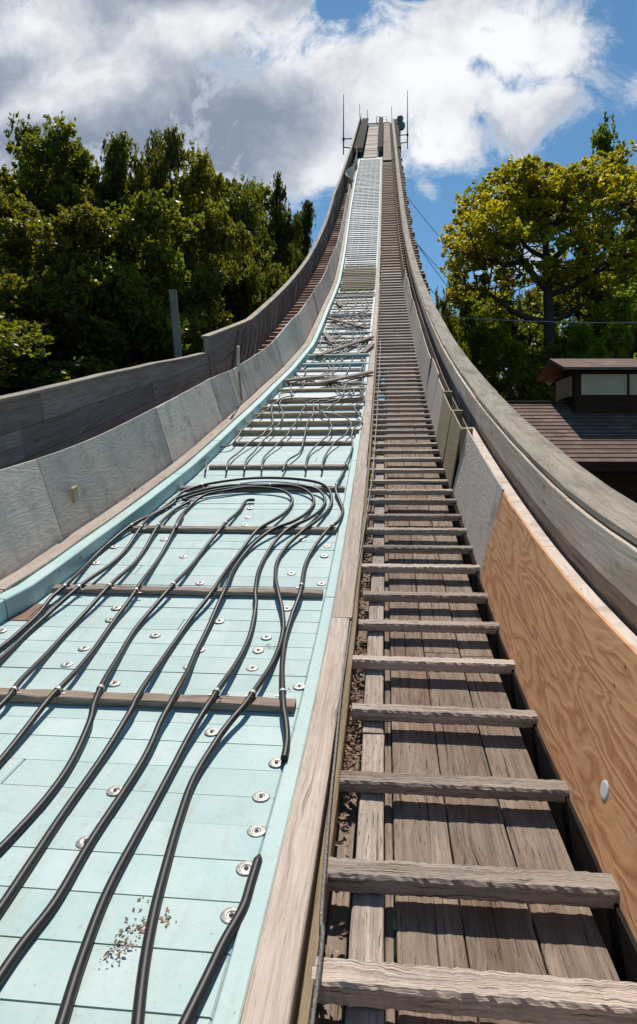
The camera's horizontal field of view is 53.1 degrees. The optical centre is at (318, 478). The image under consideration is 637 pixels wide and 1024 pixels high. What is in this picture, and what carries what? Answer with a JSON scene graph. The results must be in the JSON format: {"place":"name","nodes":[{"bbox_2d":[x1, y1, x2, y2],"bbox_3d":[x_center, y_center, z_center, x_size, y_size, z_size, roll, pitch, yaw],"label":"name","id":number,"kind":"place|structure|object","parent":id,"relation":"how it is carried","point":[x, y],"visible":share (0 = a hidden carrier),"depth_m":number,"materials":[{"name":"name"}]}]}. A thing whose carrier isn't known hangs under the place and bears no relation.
{"place":"outdoors","nodes":[
{"label":"outdoors","id":0,"kind":"place"},
{"bbox_2d":[0,0,636,418],"label":"sky","id":1,"kind":"structure","parent":0,"point":[261,85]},
{"bbox_2d":[315,434,515,1023],"bbox_3d":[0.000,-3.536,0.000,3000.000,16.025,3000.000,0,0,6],"label":"ground","id":2,"kind":"structure","parent":0,"point":[395,952],"depth_m":7.69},
{"bbox_2d":[0,164,19,268],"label":"broadleaf tree","id":3,"kind":"object","parent":2,"relation":"on","point":[5,174],"depth_m":42.70,"materials":[{"name":"green plant"}]},
{"bbox_2d":[0,175,55,224],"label":"broadleaf tree","id":4,"kind":"object","parent":2,"relation":"on","point":[10,188],"visible":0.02,"depth_m":22.94,"materials":[{"name":"green plant"}]},
{"bbox_2d":[0,321,77,390],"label":"broadleaf tree","id":5,"kind":"object","parent":2,"relation":"on","point":[8,346],"visible":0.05,"depth_m":13.18,"materials":[{"name":"green plant"}]},
{"bbox_2d":[0,111,105,284],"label":"broadleaf tree","id":6,"kind":"object","parent":2,"relation":"on","point":[61,188],"visible":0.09,"depth_m":23.23,"materials":[{"name":"green plant"}]},
{"bbox_2d":[4,111,107,271],"bbox_3d":[-10.851,-5.358,27.152,4.968,19.058,5.455,0,0,-15],"label":"broadleaf tree","id":7,"kind":"object","parent":2,"relation":"on","point":[19,136],"depth_m":25.91,"materials":[{"name":"green plant"}]},
{"bbox_2d":[0,301,117,393],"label":"broadleaf tree","id":8,"kind":"object","parent":2,"relation":"on","point":[80,367],"visible":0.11,"depth_m":15.27,"materials":[{"name":"green plant"}]},
{"bbox_2d":[0,188,174,395],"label":"broadleaf tree","id":9,"kind":"object","parent":2,"relation":"on","point":[23,232],"visible":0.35,"depth_m":16.82,"materials":[{"name":"green plant"}]},
{"bbox_2d":[60,130,138,235],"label":"broadleaf tree","id":10,"kind":"object","parent":2,"relation":"on","point":[115,164],"visible":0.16,"depth_m":26.19,"materials":[{"name":"green plant"}]},
{"bbox_2d":[0,273,210,395],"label":"broadleaf tree","id":11,"kind":"object","parent":2,"relation":"on","point":[104,337],"visible":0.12,"depth_m":17.13,"materials":[{"name":"green plant"}]},
{"bbox_2d":[23,188,204,367],"bbox_3d":[-5.997,-2.096,18.882,5.409,12.370,5.940,0,0,31],"label":"broadleaf tree","id":12,"kind":"object","parent":2,"relation":"on","point":[151,217],"visible":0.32,"depth_m":17.84,"materials":[{"name":"green plant"}]},
{"bbox_2d":[101,128,166,296],"bbox_3d":[-8.670,-6.166,29.185,4.110,20.651,4.301,0,0,-21],"label":"broadleaf tree","id":13,"kind":"object","parent":2,"relation":"on","point":[154,141],"visible":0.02,"depth_m":29.46,"materials":[{"name":"green plant"}]},
{"bbox_2d":[121,124,194,304],"bbox_3d":[-6.865,-5.355,26.923,3.354,18.935,3.682,0,0,27],"label":"broadleaf tree","id":14,"kind":"object","parent":2,"relation":"on","point":[172,159],"visible":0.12,"depth_m":26.39,"materials":[{"name":"green plant"}]},
{"bbox_2d":[130,308,206,358],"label":"broadleaf tree","id":15,"kind":"object","parent":2,"relation":"on","point":[202,322],"depth_m":19.80,"materials":[{"name":"green plant"}]},
{"bbox_2d":[169,289,181,357],"bbox_3d":[-3.160,-0.112,15.500,0.948,8.976,0.101,0,0,0],"label":"plank post","id":16,"kind":"object","parent":2,"relation":"on","point":[175,323],"visible":0.24,"depth_m":15.46,"materials":[{"name":"grey wood"}]},
{"bbox_2d":[109,143,257,358],"bbox_3d":[-5.162,-3.876,24.243,5.458,15.926,5.216,0,0,-19],"label":"broadleaf tree","id":17,"kind":"object","parent":2,"relation":"on","point":[208,283],"visible":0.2,"depth_m":23.01,"materials":[{"name":"green plant"}]},
{"bbox_2d":[170,288,214,354],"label":"broadleaf tree","id":18,"kind":"object","parent":2,"relation":"on","point":[180,300],"visible":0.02,"depth_m":23.47,"materials":[{"name":"green plant"}]},
{"bbox_2d":[176,156,268,320],"bbox_3d":[-5.146,-5.336,27.698,5.030,18.877,6.043,0,0,-40],"label":"broadleaf tree","id":19,"kind":"object","parent":2,"relation":"on","point":[249,290],"visible":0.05,"depth_m":26.40,"materials":[{"name":"green plant"}]},
{"bbox_2d":[210,252,264,326],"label":"broadleaf tree","id":20,"kind":"object","parent":2,"relation":"on","point":[247,314],"visible":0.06,"depth_m":26.84,"materials":[{"name":"green plant"}]},
{"bbox_2d":[199,172,287,322],"bbox_3d":[-4.705,-6.283,32.961,6.334,20.181,5.769,0,0,-1],"label":"broadleaf tree","id":21,"kind":"object","parent":2,"relation":"on","point":[242,204],"visible":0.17,"depth_m":31.88,"materials":[{"name":"green plant"}]},
{"bbox_2d":[236,282,271,314],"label":"broadleaf tree","id":22,"kind":"object","parent":2,"relation":"on","point":[261,298],"visible":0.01,"depth_m":31.52,"materials":[{"name":"green plant"}]},
{"bbox_2d":[0,124,511,1023],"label":"ski jump","id":23,"kind":"object","parent":2,"relation":"on","point":[252,796],"visible":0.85,"depth_m":3.51,"materials":[{"name":"teal plastic"}]},
{"bbox_2d":[0,498,254,854],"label":"cooling hose","id":24,"kind":"object","parent":23,"relation":"on","point":[8,840],"visible":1,"depth_m":3.36,"materials":[{"name":"black rubber"}]},
{"bbox_2d":[0,486,293,916],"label":"cooling hose","id":25,"kind":"object","parent":23,"relation":"on","point":[24,872],"visible":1,"depth_m":3.53,"materials":[{"name":"black rubber"}]},
{"bbox_2d":[0,483,315,986],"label":"cooling hose","id":26,"kind":"object","parent":23,"relation":"on","point":[24,942],"visible":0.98,"depth_m":3.34,"materials":[{"name":"black rubber"}]},
{"bbox_2d":[0,483,326,1023],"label":"cooling hose","id":27,"kind":"object","parent":23,"relation":"on","point":[71,991],"visible":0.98,"depth_m":2.98,"materials":[{"name":"black rubber"}]},
{"bbox_2d":[0,476,332,1023],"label":"cooling hose","id":28,"kind":"object","parent":23,"relation":"on","point":[140,997],"visible":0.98,"depth_m":3.03,"materials":[{"name":"black rubber"}]},
{"bbox_2d":[0,154,356,579],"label":"plywood guard","id":29,"kind":"object","parent":23,"relation":"on","point":[48,502],"visible":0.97,"depth_m":7.38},
{"bbox_2d":[0,114,361,469],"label":"board wall","id":30,"kind":"structure","parent":23,"relation":"attached to","point":[38,422],"depth_m":9.72,"materials":[{"name":"grey wood"}]},
{"bbox_2d":[342,94,351,154],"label":"antenna mast","id":31,"kind":"object","parent":30,"relation":"attached to","point":[343,138],"visible":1,"depth_m":77.94,"materials":[{"name":"metal"}]},
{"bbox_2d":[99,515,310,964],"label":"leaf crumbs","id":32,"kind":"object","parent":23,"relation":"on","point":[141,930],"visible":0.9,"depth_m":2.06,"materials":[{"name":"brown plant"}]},
{"bbox_2d":[178,854,262,1023],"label":"cooling hose","id":33,"kind":"object","parent":23,"relation":"on","point":[193,1006],"visible":1,"depth_m":1.95,"materials":[{"name":"black rubber"}]},
{"bbox_2d":[171,162,356,461],"bbox_3d":[0.867,-18.289,37.966,1.516,40.612,78.679,0,0,6],"label":"stairway","id":34,"kind":"object","parent":23,"relation":"attached to","point":[308,292],"visible":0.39,"depth_m":33.78,"materials":[{"name":"brown wood"}]},
{"bbox_2d":[204,171,361,472],"bbox_3d":[2.189,-18.320,40.966,1.043,36.476,65.235,0,0,6],"label":"cooling hose","id":35,"kind":"object","parent":23,"relation":"on","point":[233,442],"visible":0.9,"depth_m":12.75,"materials":[{"name":"black rubber"}]},
{"bbox_2d":[225,265,354,472],"bbox_3d":[0.703,-6.106,21.979,0.796,12.048,27.174,0,0,7],"label":"cooling hose","id":36,"kind":"object","parent":23,"relation":"on","point":[238,452],"visible":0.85,"depth_m":11.68,"materials":[{"name":"black rubber"}]},
{"bbox_2d":[284,375,324,382],"bbox_3d":[-0.602,-2.224,14.306,1.515,0.324,0.147,0,0,-17],"label":"loose board","id":37,"kind":"object","parent":23,"relation":"on","point":[303,378],"visible":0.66,"depth_m":14.35,"materials":[{"name":"brown wood"}]},
{"bbox_2d":[243,167,366,471],"bbox_3d":[2.658,-18.202,40.744,1.473,36.229,64.866,0,0,6],"label":"cooling hose","id":38,"kind":"object","parent":23,"relation":"on","point":[260,443],"visible":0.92,"depth_m":12.67,"materials":[{"name":"black rubber"}]},
{"bbox_2d":[275,469,344,762],"bbox_3d":[0.016,0.604,5.742,0.275,1.472,5.493,0,0,6],"label":"cooling hose","id":39,"kind":"object","parent":23,"relation":"on","point":[286,727],"visible":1,"depth_m":4.23,"materials":[{"name":"black rubber"}]},
{"bbox_2d":[261,265,359,471],"bbox_3d":[1.042,-5.861,21.496,1.118,11.548,26.243,0,0,6],"label":"cooling hose","id":40,"kind":"object","parent":23,"relation":"on","point":[272,448],"visible":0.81,"depth_m":12.51,"materials":[{"name":"black rubber"}]},
{"bbox_2d":[282,164,371,471],"bbox_3d":[3.296,-18.455,41.054,0.984,36.736,65.613,0,0,6],"label":"cooling hose","id":41,"kind":"object","parent":23,"relation":"on","point":[298,453],"visible":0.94,"depth_m":13.05,"materials":[{"name":"black rubber"}]},
{"bbox_2d":[322,332,334,343],"bbox_3d":[0.292,-4.232,19.052,0.146,0.703,1.574,0,0,-8],"label":"loose board","id":42,"kind":"object","parent":23,"relation":"on","point":[329,339],"visible":0.96,"depth_m":18.76,"materials":[{"name":"brown wood"}]},
{"bbox_2d":[304,273,366,471],"bbox_3d":[1.376,-5.736,21.229,0.879,11.283,25.743,0,0,6],"label":"cooling hose","id":43,"kind":"object","parent":23,"relation":"on","point":[325,437],"visible":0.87,"depth_m":12.52,"materials":[{"name":"black rubber"}]},
{"bbox_2d":[326,332,357,346],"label":"cooling hose","id":44,"kind":"object","parent":23,"relation":"on","point":[342,333],"visible":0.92,"depth_m":19.08,"materials":[{"name":"black rubber"}]},
{"bbox_2d":[314,370,372,384],"bbox_3d":[0.589,-2.278,14.314,1.569,0.486,0.150,0,0,-35],"label":"loose board","id":45,"kind":"object","parent":23,"relation":"on","point":[343,377],"visible":1,"depth_m":14.24,"materials":[{"name":"brown wood"}]},
{"bbox_2d":[309,339,380,1023],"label":"wire rope","id":46,"kind":"object","parent":23,"relation":"on","point":[318,970],"visible":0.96,"depth_m":2.46,"materials":[{"name":"metal"}]},
{"bbox_2d":[316,336,373,356],"bbox_3d":[0.784,-3.717,17.779,0.148,1.052,2.716,0,0,37],"label":"loose board","id":47,"kind":"object","parent":23,"relation":"on","point":[344,346],"visible":1,"depth_m":17.65,"materials":[{"name":"brown wood"}]},
{"bbox_2d":[326,317,369,328],"bbox_3d":[0.935,-5.207,21.227,0.149,0.920,2.432,0,0,-31],"label":"loose board","id":48,"kind":"object","parent":23,"relation":"on","point":[347,322],"visible":0.98,"depth_m":21.09,"materials":[{"name":"brown wood"}]},
{"bbox_2d":[320,162,376,470],"bbox_3d":[3.401,-18.139,40.580,0.681,36.078,64.632,0,0,6],"label":"cooling hose","id":49,"kind":"object","parent":23,"relation":"on","point":[341,437],"visible":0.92,"depth_m":11.87,"materials":[{"name":"black rubber"}]},
{"bbox_2d":[339,314,369,326],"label":"cooling hose","id":50,"kind":"object","parent":23,"relation":"on","point":[356,317],"visible":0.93,"depth_m":21.84,"materials":[{"name":"black rubber"}]},
{"bbox_2d":[342,266,374,469],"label":"cooling hose","id":51,"kind":"object","parent":23,"relation":"on","point":[349,455],"visible":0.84,"depth_m":12.04,"materials":[{"name":"black rubber"}]},
{"bbox_2d":[360,343,374,353],"bbox_3d":[1.335,-3.551,17.339,0.145,0.508,1.119,0,0,18],"label":"loose board","id":52,"kind":"object","parent":23,"relation":"on","point":[367,348],"visible":1,"depth_m":17.26,"materials":[{"name":"brown wood"}]},
{"bbox_2d":[352,117,394,162],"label":"start platform","id":53,"kind":"structure","parent":23,"relation":"on","point":[374,140],"depth_m":86.05,"materials":[{"name":"grey wood"}]},
{"bbox_2d":[394,119,400,149],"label":"service deck","id":54,"kind":"structure","parent":23,"relation":"attached to","point":[397,133],"depth_m":92.40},
{"bbox_2d":[398,90,408,148],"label":"antenna mast","id":55,"kind":"object","parent":54,"relation":"attached to","point":[407,134],"visible":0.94,"depth_m":87.95,"materials":[{"name":"metal"}]},
{"bbox_2d":[396,121,404,130],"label":"dish antenna","id":56,"kind":"object","parent":23,"relation":"attached to","point":[401,125],"visible":0.85,"depth_m":99.77,"materials":[{"name":"paint"}]},
{"bbox_2d":[397,115,402,120],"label":"dish antenna","id":57,"kind":"object","parent":56,"relation":"attached to","point":[399,117],"visible":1,"depth_m":99.79,"materials":[{"name":"paint"}]},
{"bbox_2d":[412,236,446,285],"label":"guy wire","id":58,"kind":"object","parent":23,"relation":"attached to","point":[430,263],"visible":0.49,"depth_m":46.34,"materials":[{"name":"paint"}]},
{"bbox_2d":[407,197,473,273],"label":"guy wire","id":59,"kind":"object","parent":23,"relation":"attached to","point":[428,223],"visible":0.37,"depth_m":57.86,"materials":[{"name":"grey metal"}]},
{"bbox_2d":[312,123,636,1023],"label":"stairway","id":60,"kind":"object","parent":23,"relation":"attached to","point":[548,935],"visible":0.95,"depth_m":2.82,"materials":[{"name":"brown wood"}]},
{"bbox_2d":[315,474,375,1023],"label":"dry leaf litter","id":61,"kind":"object","parent":60,"relation":"on","point":[350,739],"visible":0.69,"depth_m":3.37,"materials":[{"name":"brown plant"}]},
{"bbox_2d":[391,115,636,941],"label":"board wall","id":62,"kind":"structure","parent":23,"relation":"attached to","point":[551,528],"depth_m":3.74,"materials":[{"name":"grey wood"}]},
{"bbox_2d":[240,178,293,288],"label":"broadleaf tree","id":63,"kind":"object","parent":2,"relation":"on","point":[268,242],"visible":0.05,"depth_m":40.22,"materials":[{"name":"green plant"}]},
{"bbox_2d":[249,178,301,269],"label":"broadleaf tree","id":64,"kind":"object","parent":2,"relation":"on","point":[266,205],"visible":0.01,"depth_m":46.01,"materials":[{"name":"green plant"}]},
{"bbox_2d":[260,171,303,278],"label":"broadleaf tree","id":65,"kind":"object","parent":2,"relation":"on","point":[287,232],"visible":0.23,"depth_m":44.89,"materials":[{"name":"green plant"}]},
{"bbox_2d":[281,199,315,259],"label":"broadleaf tree","id":66,"kind":"object","parent":2,"relation":"on","point":[307,216],"visible":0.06,"depth_m":53.84,"materials":[{"name":"green plant"}]},
{"bbox_2d":[292,252,304,271],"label":"broadleaf tree","id":67,"kind":"object","parent":2,"relation":"on","point":[300,262],"visible":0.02,"depth_m":49.50,"materials":[{"name":"green plant"}]},
{"bbox_2d":[435,275,453,488],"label":"broadleaf tree","id":68,"kind":"object","parent":2,"relation":"on","point":[443,308],"visible":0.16,"depth_m":37.73,"materials":[{"name":"green plant"}]},
{"bbox_2d":[453,312,485,377],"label":"broadleaf tree","id":69,"kind":"object","parent":2,"relation":"on","point":[474,352],"visible":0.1,"depth_m":25.83,"materials":[{"name":"green plant"}]},
{"bbox_2d":[440,285,500,356],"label":"broadleaf tree","id":70,"kind":"object","parent":2,"relation":"on","point":[455,312],"visible":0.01,"depth_m":44.41,"materials":[{"name":"green plant"}]},
{"bbox_2d":[447,277,515,380],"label":"broadleaf tree","id":71,"kind":"object","parent":2,"relation":"on","point":[464,325],"visible":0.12,"depth_m":32.21,"materials":[{"name":"green plant"}]},
{"bbox_2d":[478,286,543,393],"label":"broadleaf tree","id":72,"kind":"object","parent":2,"relation":"on","point":[529,298],"visible":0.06,"depth_m":44.32,"materials":[{"name":"green plant"}]},
{"bbox_2d":[468,317,561,400],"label":"broadleaf tree","id":73,"kind":"object","parent":2,"relation":"on","point":[513,351],"visible":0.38,"depth_m":24.85,"materials":[{"name":"green plant"}]},
{"bbox_2d":[479,258,570,392],"bbox_3d":[10.855,-4.105,34.135,5.204,14.826,5.569,0,0,-24],"label":"broadleaf tree","id":74,"kind":"object","parent":2,"relation":"on","point":[532,332],"visible":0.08,"depth_m":33.78,"materials":[{"name":"green plant"}]},
{"bbox_2d":[499,335,573,400],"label":"broadleaf tree","id":75,"kind":"object","parent":2,"relation":"on","point":[563,341],"visible":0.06,"depth_m":28.65,"materials":[{"name":"green plant"}]},
{"bbox_2d":[437,139,636,387],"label":"oak tree","id":76,"kind":"object","parent":2,"relation":"on","point":[516,213],"visible":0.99,"depth_m":27.80,"materials":[{"name":"green plant"}]},
{"bbox_2d":[506,282,590,393],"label":"broadleaf tree","id":77,"kind":"object","parent":2,"relation":"on","point":[585,317],"depth_m":43.17,"materials":[{"name":"green plant"}]},
{"bbox_2d":[502,312,636,400],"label":"broadleaf tree","id":78,"kind":"object","parent":2,"relation":"on","point":[597,327],"visible":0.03,"depth_m":28.69,"materials":[{"name":"green plant"}]},
{"bbox_2d":[506,359,636,502],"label":"house","id":79,"kind":"structure","parent":2,"relation":"on","point":[586,418],"depth_m":16.80,"materials":[{"name":"dark brown timber"},{"name":"brown shingle"},{"name":"window glass"}]},
{"bbox_2d":[537,216,636,358],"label":"broadleaf tree","id":80,"kind":"object","parent":2,"relation":"on","point":[631,234],"visible":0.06,"depth_m":31.12,"materials":[{"name":"green plant"}]},
{"bbox_2d":[558,277,636,358],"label":"broadleaf tree","id":81,"kind":"object","parent":2,"relation":"on","point":[615,342],"visible":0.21,"depth_m":23.92,"materials":[{"name":"green plant"}]},
{"bbox_2d":[568,258,635,358],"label":"broadleaf tree","id":82,"kind":"object","parent":2,"relation":"on","point":[574,315],"depth_m":44.89,"materials":[{"name":"green plant"}]},
{"bbox_2d":[576,234,635,358],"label":"broadleaf tree","id":83,"kind":"object","parent":2,"relation":"on","point":[632,353],"visible":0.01,"depth_m":43.36,"materials":[{"name":"green plant"}]},
{"bbox_2d":[582,111,636,357],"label":"broadleaf tree","id":84,"kind":"object","parent":2,"relation":"on","point":[602,138],"visible":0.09,"depth_m":35.31,"materials":[{"name":"green plant"}]},
{"bbox_2d":[613,176,636,334],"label":"broadleaf tree","id":85,"kind":"object","parent":2,"relation":"on","point":[631,211],"visible":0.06,"depth_m":33.59,"materials":[{"name":"green plant"}]},
{"bbox_2d":[441,316,636,322],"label":"power line","id":86,"kind":"object","parent":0,"point":[540,321],"visible":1,"depth_m":22.77,"materials":[{"name":"grey metal"}]}
]}

